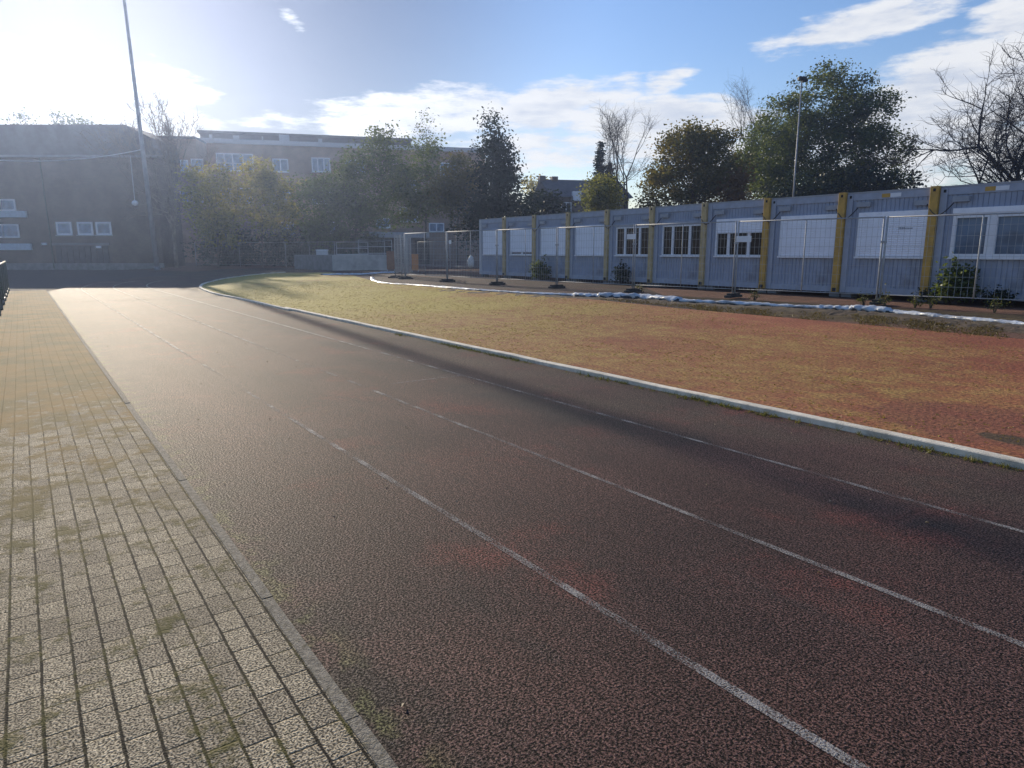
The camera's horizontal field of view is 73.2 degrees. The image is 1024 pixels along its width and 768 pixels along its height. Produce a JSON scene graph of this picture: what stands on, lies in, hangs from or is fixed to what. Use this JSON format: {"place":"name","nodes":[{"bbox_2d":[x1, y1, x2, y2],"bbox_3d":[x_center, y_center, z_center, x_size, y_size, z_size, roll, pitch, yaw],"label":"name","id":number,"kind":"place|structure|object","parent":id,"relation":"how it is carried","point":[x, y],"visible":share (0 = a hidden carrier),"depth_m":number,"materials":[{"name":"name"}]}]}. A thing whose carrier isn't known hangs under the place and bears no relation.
{"place":"outdoors","nodes":[
{"label":"outdoors","id":0,"kind":"place"},
{"bbox_2d":[0,290,377,767],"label":"path","id":1,"kind":"structure","parent":0,"point":[140,627],"depth_m":3.01,"materials":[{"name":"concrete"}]},
{"bbox_2d":[0,0,1023,218],"label":"sky","id":2,"kind":"structure","parent":0,"point":[315,67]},
{"bbox_2d":[7,261,1023,338],"bbox_3d":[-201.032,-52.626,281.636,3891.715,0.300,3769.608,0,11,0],"label":"ground","id":3,"kind":"structure","parent":0,"point":[33,280],"depth_m":21.41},
{"bbox_2d":[0,261,9,315],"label":"railing","id":4,"kind":"object","parent":3,"relation":"on","point":[4,287],"visible":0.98,"depth_m":21.98,"materials":[{"name":"grey metal"}]},
{"bbox_2d":[0,107,42,123],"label":"bare tree","id":5,"kind":"object","parent":3,"relation":"on","point":[20,117],"visible":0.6,"depth_m":89.62,"materials":[{"name":"brown plant"}]},
{"bbox_2d":[43,109,104,123],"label":"deciduous tree","id":6,"kind":"object","parent":3,"relation":"on","point":[68,121],"visible":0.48,"depth_m":89.78,"materials":[{"name":"green plant"}]},
{"bbox_2d":[0,124,184,269],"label":"school building","id":7,"kind":"structure","parent":3,"relation":"on","point":[68,214],"depth_m":59.17,"materials":[{"name":"brown brick"}]},
{"bbox_2d":[0,199,15,210],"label":"window","id":8,"kind":"structure","parent":7,"relation":"in","point":[6,204],"depth_m":59.12,"materials":[{"name":"glass"}]},
{"bbox_2d":[1,224,19,237],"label":"window","id":9,"kind":"structure","parent":7,"relation":"in","point":[9,230],"depth_m":59.52,"materials":[{"name":"glass"}]},
{"bbox_2d":[55,222,73,235],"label":"window","id":10,"kind":"structure","parent":7,"relation":"in","point":[62,228],"depth_m":59.48,"materials":[{"name":"glass"}]},
{"bbox_2d":[55,246,109,262],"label":"garage door","id":11,"kind":"structure","parent":7,"relation":"in","point":[104,252],"depth_m":59.90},
{"bbox_2d":[76,222,93,235],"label":"window","id":12,"kind":"structure","parent":7,"relation":"in","point":[83,228],"depth_m":59.48,"materials":[{"name":"glass"}]},
{"bbox_2d":[95,222,112,235],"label":"window","id":13,"kind":"structure","parent":7,"relation":"in","point":[102,228],"depth_m":59.48,"materials":[{"name":"glass"}]},
{"bbox_2d":[123,0,160,270],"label":"floodlight mast","id":14,"kind":"object","parent":3,"relation":"on","point":[150,212],"visible":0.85,"depth_m":53.47,"materials":[{"name":"grey metal"}]},
{"bbox_2d":[0,150,138,161],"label":"cable","id":15,"kind":"object","parent":14,"relation":"attached to","point":[71,159],"visible":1,"depth_m":54.29,"materials":[{"name":"white plastic"}]},
{"bbox_2d":[76,83,233,267],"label":"bare tree","id":16,"kind":"object","parent":3,"relation":"on","point":[173,217],"visible":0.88,"depth_m":57.01,"materials":[{"name":"brown plant"}]},
{"bbox_2d":[159,136,214,262],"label":"school building","id":17,"kind":"structure","parent":3,"relation":"on","point":[195,146],"depth_m":80.46,"materials":[{"name":"beige brick"}]},
{"bbox_2d":[168,158,258,267],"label":"deciduous tree","id":18,"kind":"object","parent":3,"relation":"on","point":[217,220],"visible":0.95,"depth_m":53.51,"materials":[{"name":"green plant"}]},
{"bbox_2d":[47,291,397,767],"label":"path edging","id":19,"kind":"object","parent":3,"relation":"on","point":[372,745],"visible":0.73,"depth_m":2.96,"materials":[{"name":"concrete"}]},
{"bbox_2d":[180,225,268,265],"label":"shrub","id":20,"kind":"object","parent":3,"relation":"on","point":[247,238],"visible":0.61,"depth_m":61.31,"materials":[{"name":"green plant"}]},
{"bbox_2d":[239,242,286,266],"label":"temporary fence","id":21,"kind":"object","parent":3,"relation":"on","point":[263,252],"visible":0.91,"depth_m":57.38,"materials":[{"name":"metal"}]},
{"bbox_2d":[220,154,312,267],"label":"deciduous tree","id":22,"kind":"object","parent":3,"relation":"on","point":[266,183],"visible":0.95,"depth_m":54.48,"materials":[{"name":"green plant"}]},
{"bbox_2d":[249,222,333,265],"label":"shrub","id":23,"kind":"object","parent":3,"relation":"on","point":[290,243],"visible":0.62,"depth_m":60.37,"materials":[{"name":"green plant"}]},
{"bbox_2d":[279,170,361,251],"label":"deciduous tree","id":24,"kind":"object","parent":3,"relation":"on","point":[314,231],"visible":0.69,"depth_m":55.66,"materials":[{"name":"green plant"}]},
{"bbox_2d":[197,130,484,261],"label":"school building","id":25,"kind":"structure","parent":3,"relation":"on","point":[304,154],"depth_m":87.72,"materials":[{"name":"beige brick"}]},
{"bbox_2d":[216,153,253,171],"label":"window","id":26,"kind":"structure","parent":25,"relation":"in","point":[234,158],"depth_m":85.30,"materials":[{"name":"glass"}]},
{"bbox_2d":[272,158,288,172],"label":"window","id":27,"kind":"structure","parent":25,"relation":"in","point":[281,165],"depth_m":86.73,"materials":[{"name":"glass"}]},
{"bbox_2d":[311,157,330,172],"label":"window","id":28,"kind":"structure","parent":25,"relation":"in","point":[318,164],"depth_m":87.86,"materials":[{"name":"glass"}]},
{"bbox_2d":[429,223,444,232],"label":"window","id":29,"kind":"structure","parent":25,"relation":"in","point":[433,227],"depth_m":92.94,"materials":[{"name":"glass"}]},
{"bbox_2d":[336,242,368,254],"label":"site barrier","id":30,"kind":"object","parent":3,"relation":"on","point":[350,248],"visible":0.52,"depth_m":50.54,"materials":[{"name":"metal"}]},
{"bbox_2d":[309,226,399,264],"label":"shrub","id":31,"kind":"object","parent":3,"relation":"on","point":[365,237],"visible":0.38,"depth_m":59.30,"materials":[{"name":"green plant"}]},
{"bbox_2d":[312,120,437,253],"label":"deciduous tree","id":32,"kind":"object","parent":3,"relation":"on","point":[351,171],"visible":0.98,"depth_m":53.28,"materials":[{"name":"green plant"}]},
{"bbox_2d":[363,232,429,263],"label":"annex","id":33,"kind":"object","parent":3,"relation":"on","point":[414,246],"visible":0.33,"depth_m":71.59,"materials":[{"name":"grey"}]},
{"bbox_2d":[415,240,429,263],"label":"door","id":34,"kind":"structure","parent":33,"relation":"in","point":[420,246],"depth_m":71.94,"materials":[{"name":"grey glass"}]},
{"bbox_2d":[398,276,412,278],"bbox_3d":[-4.915,-4.904,31.847,0.736,0.120,0.200,-8,14,-36],"label":"ballast block","id":35,"kind":"object","parent":3,"relation":"on","point":[405,277],"depth_m":31.77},
{"bbox_2d":[404,232,446,278],"bbox_3d":[-3.816,-5.622,30.232,0.039,2.000,3.608,-8,14,-36],"label":"temporary fence","id":36,"kind":"object","parent":35,"relation":"on","point":[424,243],"visible":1,"depth_m":30.16,"materials":[{"name":"metal"}]},
{"bbox_2d":[384,137,454,265],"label":"deciduous tree","id":37,"kind":"object","parent":3,"relation":"on","point":[427,169],"visible":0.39,"depth_m":55.24,"materials":[{"name":"green plant"}]},
{"bbox_2d":[405,107,450,239],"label":"birch tree","id":38,"kind":"object","parent":3,"relation":"on","point":[419,131],"visible":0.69,"depth_m":75.91,"materials":[{"name":"green plant"}]},
{"bbox_2d":[439,279,454,281],"bbox_3d":[-2.717,-4.357,28.999,0.736,0.120,0.200,-8,14,-38],"label":"ballast block","id":39,"kind":"object","parent":3,"relation":"on","point":[446,280],"depth_m":28.88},
{"bbox_2d":[446,229,496,281],"bbox_3d":[-1.644,-5.104,27.532,0.041,2.000,3.338,-9,14,-39],"label":"temporary fence","id":40,"kind":"object","parent":39,"relation":"on","point":[470,248],"visible":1,"depth_m":27.41,"materials":[{"name":"metal"}]},
{"bbox_2d":[417,141,485,267],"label":"deciduous tree","id":41,"kind":"object","parent":3,"relation":"on","point":[454,185],"visible":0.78,"depth_m":52.42,"materials":[{"name":"green plant"}]},
{"bbox_2d":[479,217,509,277],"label":"office container","id":42,"kind":"object","parent":3,"relation":"on","point":[489,244],"visible":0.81,"depth_m":34.01,"materials":[{"name":"grey metal"}]},
{"bbox_2d":[489,281,505,284],"bbox_3d":[-0.571,-3.866,26.445,0.736,0.120,0.200,-9,14,-39],"label":"ballast block","id":43,"kind":"object","parent":3,"relation":"on","point":[497,283],"depth_m":26.36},
{"bbox_2d":[497,227,556,284],"bbox_3d":[0.491,-4.623,25.027,0.039,2.000,3.247,-9,14,-40],"label":"temporary fence","id":44,"kind":"object","parent":43,"relation":"on","point":[531,267],"visible":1,"depth_m":24.88,"materials":[{"name":"metal"}]},
{"bbox_2d":[445,189,551,257],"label":"shrub","id":45,"kind":"object","parent":3,"relation":"on","point":[479,210],"visible":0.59,"depth_m":49.81,"materials":[{"name":"green plant"}]},
{"bbox_2d":[465,106,538,218],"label":"poplar tree","id":46,"kind":"object","parent":3,"relation":"on","point":[499,175],"visible":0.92,"depth_m":49.21,"materials":[{"name":"green plant"}]},
{"bbox_2d":[506,215,539,278],"bbox_3d":[2.942,-6.609,33.541,6.196,2.870,2.773,-7,13,-34],"label":"office container","id":47,"kind":"object","parent":3,"relation":"on","point":[516,262],"visible":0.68,"depth_m":32.09,"materials":[{"name":"grey metal"}]},
{"bbox_2d":[521,174,549,193],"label":"deciduous tree","id":48,"kind":"object","parent":3,"relation":"on","point":[532,184],"visible":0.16,"depth_m":105.20,"materials":[{"name":"green plant"}]},
{"bbox_2d":[514,186,576,216],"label":"shrub","id":49,"kind":"object","parent":3,"relation":"on","point":[555,203],"visible":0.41,"depth_m":53.86,"materials":[{"name":"green plant"}]},
{"bbox_2d":[536,213,574,280],"bbox_3d":[4.308,-6.233,31.585,6.196,2.870,2.773,-7,13,-34],"label":"office container","id":50,"kind":"object","parent":3,"relation":"on","point":[549,221],"visible":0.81,"depth_m":29.98,"materials":[{"name":"grey metal"}]},
{"bbox_2d":[535,176,632,214],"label":"house","id":51,"kind":"structure","parent":3,"relation":"on","point":[552,183],"depth_m":77.88,"materials":[{"name":"grey brick"}]},
{"bbox_2d":[570,210,614,282],"bbox_3d":[5.675,-5.858,29.630,6.196,2.870,2.773,-7,13,-34],"label":"office container","id":52,"kind":"object","parent":3,"relation":"on","point":[593,218],"visible":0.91,"depth_m":28.09,"materials":[{"name":"grey metal"}]},
{"bbox_2d":[589,141,605,210],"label":"spruce tree","id":53,"kind":"object","parent":3,"relation":"on","point":[597,160],"visible":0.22,"depth_m":59.22,"materials":[{"name":"green plant"}]},
{"bbox_2d":[574,170,630,211],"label":"deciduous tree","id":54,"kind":"object","parent":3,"relation":"on","point":[599,197],"visible":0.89,"depth_m":47.85,"materials":[{"name":"green plant"}]},
{"bbox_2d":[199,272,1023,469],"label":"border kerb","id":55,"kind":"structure","parent":3,"relation":"on","point":[963,451],"depth_m":6.91,"materials":[{"name":"concrete"}]},
{"bbox_2d":[202,272,1023,458],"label":"infield","id":56,"kind":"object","parent":3,"relation":"on","point":[994,405],"visible":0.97,"depth_m":10.18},
{"bbox_2d":[209,279,1023,442],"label":"moss","id":57,"kind":"object","parent":56,"relation":"on","point":[586,326],"visible":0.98,"depth_m":13.89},
{"bbox_2d":[370,277,1023,324],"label":"plastic sheeting","id":58,"kind":"object","parent":56,"relation":"on","point":[875,308],"visible":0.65,"depth_m":16.50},
{"bbox_2d":[600,298,1020,338],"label":"weeds","id":59,"kind":"object","parent":56,"relation":"on","point":[871,320],"visible":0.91,"depth_m":12.69,"materials":[{"name":"green plant"}]},
{"bbox_2d":[593,99,661,208],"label":"bare tree","id":60,"kind":"object","parent":3,"relation":"on","point":[615,137],"visible":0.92,"depth_m":51.38,"materials":[{"name":"brown plant"}]},
{"bbox_2d":[608,206,661,284],"bbox_3d":[7.041,-5.482,27.675,6.196,2.870,2.773,-7,13,-34],"label":"office container","id":61,"kind":"object","parent":3,"relation":"on","point":[644,215],"visible":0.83,"depth_m":26.06,"materials":[{"name":"grey metal"}]},
{"bbox_2d":[614,226,648,256],"bbox_3d":[4.555,-5.374,26.064,0.130,1.095,1.883,-7,13,-34],"label":"window","id":62,"kind":"structure","parent":61,"relation":"in","point":[623,231],"depth_m":26.17,"materials":[{"name":"white plastic"}]},
{"bbox_2d":[652,203,715,288],"bbox_3d":[8.408,-5.107,25.719,6.196,2.870,2.773,-7,13,-34],"label":"office container","id":63,"kind":"object","parent":3,"relation":"on","point":[689,213],"visible":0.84,"depth_m":24.18,"materials":[{"name":"grey metal"}]},
{"bbox_2d":[660,224,700,256],"bbox_3d":[5.921,-4.998,24.106,0.130,1.095,1.883,-7,13,-34],"label":"window","id":64,"kind":"structure","parent":63,"relation":"in","point":[670,230],"depth_m":24.14,"materials":[{"name":"white plastic"}]},
{"bbox_2d":[630,115,766,207],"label":"deciduous tree","id":65,"kind":"object","parent":3,"relation":"on","point":[690,148],"visible":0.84,"depth_m":43.19,"materials":[{"name":"green plant"}]},
{"bbox_2d":[724,293,741,297],"bbox_3d":[6.137,-2.462,19.129,0.200,0.120,0.736,11,15,44],"label":"ballast block","id":66,"kind":"object","parent":3,"relation":"on","point":[732,295],"depth_m":18.95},
{"bbox_2d":[633,221,736,292],"bbox_3d":[4.961,-3.689,20.166,0.041,2.000,3.400,-10,15,-42],"label":"temporary fence","id":67,"kind":"object","parent":66,"relation":"on","point":[682,239],"visible":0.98,"depth_m":20.04,"materials":[{"name":"metal"}]},
{"bbox_2d":[714,164,761,201],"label":"deciduous tree","id":68,"kind":"object","parent":3,"relation":"on","point":[738,180],"visible":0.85,"depth_m":40.33,"materials":[{"name":"green plant"}]},
{"bbox_2d":[704,198,779,292],"bbox_3d":[9.774,-4.731,23.764,6.196,2.870,2.773,-7,13,-34],"label":"office container","id":69,"kind":"object","parent":3,"relation":"on","point":[750,210],"visible":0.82,"depth_m":22.20,"materials":[{"name":"grey metal"}]},
{"bbox_2d":[713,231,761,257],"bbox_3d":[7.288,-4.623,22.153,0.130,1.095,1.883,-7,13,-34],"label":"window","id":70,"kind":"structure","parent":69,"relation":"in","point":[745,247],"depth_m":22.19,"materials":[{"name":"white plastic"}]},
{"bbox_2d":[728,107,811,193],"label":"deciduous tree","id":71,"kind":"object","parent":3,"relation":"on","point":[760,137],"visible":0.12,"depth_m":58.55,"materials":[{"name":"green plant"}]},
{"bbox_2d":[717,67,829,194],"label":"bare tree","id":72,"kind":"object","parent":3,"relation":"on","point":[746,105],"visible":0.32,"depth_m":61.83,"materials":[{"name":"brown plant"}]},
{"bbox_2d":[792,76,807,196],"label":"floodlight mast","id":73,"kind":"object","parent":3,"relation":"on","point":[803,78],"visible":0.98,"depth_m":41.76,"materials":[{"name":"grey metal"}]},
{"bbox_2d":[766,192,857,296],"bbox_3d":[11.140,-4.356,21.808,6.196,2.870,2.773,-7,13,-34],"label":"office container","id":74,"kind":"object","parent":3,"relation":"on","point":[819,206],"visible":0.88,"depth_m":20.22,"materials":[{"name":"grey metal"}]},
{"bbox_2d":[777,256,833,257],"bbox_3d":[8.623,-3.729,20.275,0.054,0.047,1.883,-7,13,-34],"label":"window","id":75,"kind":"structure","parent":74,"relation":"in","point":[777,256],"depth_m":20.24,"materials":[{"name":"white plastic"}]},
{"bbox_2d":[731,55,932,199],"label":"deciduous tree","id":76,"kind":"object","parent":3,"relation":"on","point":[821,127],"visible":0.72,"depth_m":52.17,"materials":[{"name":"green plant"}]},
{"bbox_2d":[754,158,932,198],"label":"shrub","id":77,"kind":"object","parent":3,"relation":"on","point":[854,182],"visible":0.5,"depth_m":46.91,"materials":[{"name":"green plant"}]},
{"bbox_2d":[869,299,882,304],"bbox_3d":[8.841,-1.990,16.674,0.200,0.120,0.736,10,15,42],"label":"ballast block","id":78,"kind":"object","parent":3,"relation":"on","point":[874,302],"depth_m":16.46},
{"bbox_2d":[734,216,885,298],"bbox_3d":[7.489,-3.218,17.711,3.652,2.000,0.041,10,15,42],"label":"temporary fence","id":79,"kind":"object","parent":78,"relation":"on","point":[821,219],"visible":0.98,"depth_m":17.53,"materials":[{"name":"metal"}]},
{"bbox_2d":[879,212,1023,300],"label":"temporary fence","id":80,"kind":"object","parent":78,"relation":"on","point":[931,266],"visible":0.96,"depth_m":15.51,"materials":[{"name":"metal"}]},
{"bbox_2d":[839,186,953,301],"bbox_3d":[12.507,-3.980,19.853,6.196,2.870,2.773,-7,13,-34],"label":"office container","id":81,"kind":"object","parent":3,"relation":"on","point":[912,201],"visible":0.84,"depth_m":18.24,"materials":[{"name":"grey metal"}]},
{"bbox_2d":[853,256,922,258],"bbox_3d":[10.021,-3.872,18.241,0.130,1.095,1.883,-7,13,-34],"label":"window","id":82,"kind":"structure","parent":81,"relation":"in","point":[876,257],"depth_m":18.23,"materials":[{"name":"white plastic"}]},
{"bbox_2d":[911,285,939,302],"bbox_3d":[10.496,-2.260,17.281,0.771,0.466,0.505,2,11,9],"label":"plant","id":83,"kind":"object","parent":3,"relation":"on","point":[925,293],"visible":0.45,"depth_m":17.30,"materials":[{"name":"green plant"}]},
{"bbox_2d":[848,32,1023,189],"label":"bare tree","id":84,"kind":"object","parent":3,"relation":"on","point":[1000,166],"visible":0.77,"depth_m":42.51,"materials":[{"name":"brown plant"}]},
{"bbox_2d":[927,252,982,303],"bbox_3d":[10.800,-2.578,16.785,1.311,1.278,1.008,0,11,0],"label":"plant","id":85,"kind":"object","parent":3,"relation":"on","point":[950,281],"visible":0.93,"depth_m":16.66,"materials":[{"name":"green plant"}]},
{"bbox_2d":[929,180,1023,302],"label":"office container","id":86,"kind":"object","parent":3,"relation":"on","point":[1002,197],"visible":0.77,"depth_m":16.45,"materials":[{"name":"grey metal"}]},
{"bbox_2d":[947,211,1023,259],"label":"window","id":87,"kind":"structure","parent":86,"relation":"in","point":[1007,222],"depth_m":16.35,"materials":[{"name":"white plastic"}]},
{"bbox_2d":[984,293,1011,312],"bbox_3d":[10.220,-1.710,14.549,0.459,0.414,0.405,2,11,10],"label":"plant","id":88,"kind":"object","parent":3,"relation":"on","point":[995,307],"visible":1,"depth_m":14.55,"materials":[{"name":"green plant"}]},
{"bbox_2d":[979,284,1018,306],"bbox_3d":[11.366,-2.066,16.097,0.991,0.533,0.655,3,11,16],"label":"plant","id":89,"kind":"object","parent":3,"relation":"on","point":[1000,292],"visible":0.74,"depth_m":16.03,"materials":[{"name":"green plant"}]},
{"bbox_2d":[48,268,1023,767],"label":"track","id":90,"kind":"structure","parent":0,"point":[464,644],"depth_m":3.69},
{"bbox_2d":[294,255,332,270],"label":"concrete block","id":91,"kind":"object","parent":90,"relation":"on","point":[315,262],"depth_m":47.82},
{"bbox_2d":[321,271,394,274],"bbox_3d":[-8.286,-6.221,38.871,1.482,0.120,5.332,7,13,34],"label":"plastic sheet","id":92,"kind":"object","parent":90,"relation":"on","point":[357,273],"visible":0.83,"depth_m":37.72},
{"bbox_2d":[332,255,386,270],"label":"concrete block","id":93,"kind":"object","parent":90,"relation":"on","point":[358,262],"depth_m":46.74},
{"bbox_2d":[386,251,394,270],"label":"board","id":94,"kind":"object","parent":90,"relation":"on","point":[390,259],"visible":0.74,"depth_m":44.28,"materials":[{"name":"metal"}]},
{"bbox_2d":[411,254,418,271],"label":"board","id":95,"kind":"object","parent":90,"relation":"on","point":[414,257],"visible":0.74,"depth_m":42.33,"materials":[{"name":"metal"}]},
{"bbox_2d":[81,284,869,767],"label":"lane marking","id":96,"kind":"object","parent":90,"relation":"on","point":[755,702],"visible":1,"depth_m":2.50,"materials":[{"name":"white paint"}]},
{"bbox_2d":[528,254,551,279],"bbox_3d":[1.280,-5.133,30.372,1.159,1.172,0.896,0,11,0],"label":"plant","id":97,"kind":"object","parent":90,"relation":"on","point":[545,271],"visible":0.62,"depth_m":30.26,"materials":[{"name":"green plant"}]},
{"bbox_2d":[113,283,1023,646],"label":"lane marking","id":98,"kind":"object","parent":90,"relation":"on","point":[683,511],"visible":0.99,"depth_m":3.60,"materials":[{"name":"white paint"}]},
{"bbox_2d":[146,280,1023,532],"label":"lane marking","id":99,"kind":"object","parent":90,"relation":"on","point":[854,484],"visible":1,"depth_m":6.39,"materials":[{"name":"white paint"}]},
{"bbox_2d":[610,259,630,284],"bbox_3d":[4.187,-4.271,26.353,0.874,0.992,0.711,3,11,15],"label":"plant","id":100,"kind":"object","parent":90,"relation":"on","point":[619,276],"visible":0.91,"depth_m":26.28,"materials":[{"name":"green plant"}]},
{"bbox_2d":[624,288,641,292],"bbox_3d":[3.785,-2.933,21.584,0.736,0.120,0.200,-10,15,-42],"label":"ballast block","id":101,"kind":"object","parent":90,"relation":"on","point":[629,290],"depth_m":21.45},
{"bbox_2d":[557,224,634,287],"bbox_3d":[2.669,-4.156,22.597,0.039,2.000,3.280,-10,15,-41],"label":"temporary fence","id":102,"kind":"object","parent":101,"relation":"on","point":[608,276],"visible":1,"depth_m":22.48,"materials":[{"name":"metal"}]},
{"bbox_2d":[395,333,1022,470],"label":"verge grass","id":103,"kind":"structure","parent":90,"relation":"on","point":[974,459],"depth_m":6.67,"materials":[{"name":"green plant"}]},
{"bbox_3d":[-5.608,-5.168,33.222,0.736,0.120,0.200,-5,12,-22],"label":"ballast block","id":104,"kind":"object","parent":90,"relation":"on","visible":0},
{"bbox_2d":[394,234,400,274],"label":"temporary fence","id":105,"kind":"object","parent":104,"relation":"on","point":[397,242],"visible":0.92,"depth_m":34.47,"materials":[{"name":"metal"}]},
{"bbox_2d":[437,288,1023,332],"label":"soil bank","id":106,"kind":"structure","parent":0,"point":[1013,328],"depth_m":14.38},
{"bbox_3d":[-5.265,-5.130,33.025,0.200,0.120,0.736,9,14,38],"label":"ballast block","id":107,"kind":"object","parent":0,"visible":0},
{"bbox_2d":[400,234,407,273],"bbox_3d":[-5.373,-6.424,34.406,0.042,2.000,3.243,-1,11,-4],"label":"temporary fence","id":108,"kind":"object","parent":107,"relation":"on","point":[402,256],"visible":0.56,"depth_m":33.48,"materials":[{"name":"metal"}]},
{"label":"ballast block","id":109,"kind":"object","parent":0,"visible":0},
{"bbox_2d":[403,234,411,274],"bbox_3d":[-5.124,-6.329,33.915,0.039,2.000,3.036,0,11,-2],"label":"temporary fence","id":110,"kind":"object","parent":109,"relation":"on","point":[409,245],"visible":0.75,"depth_m":33.85,"materials":[{"name":"metal"}]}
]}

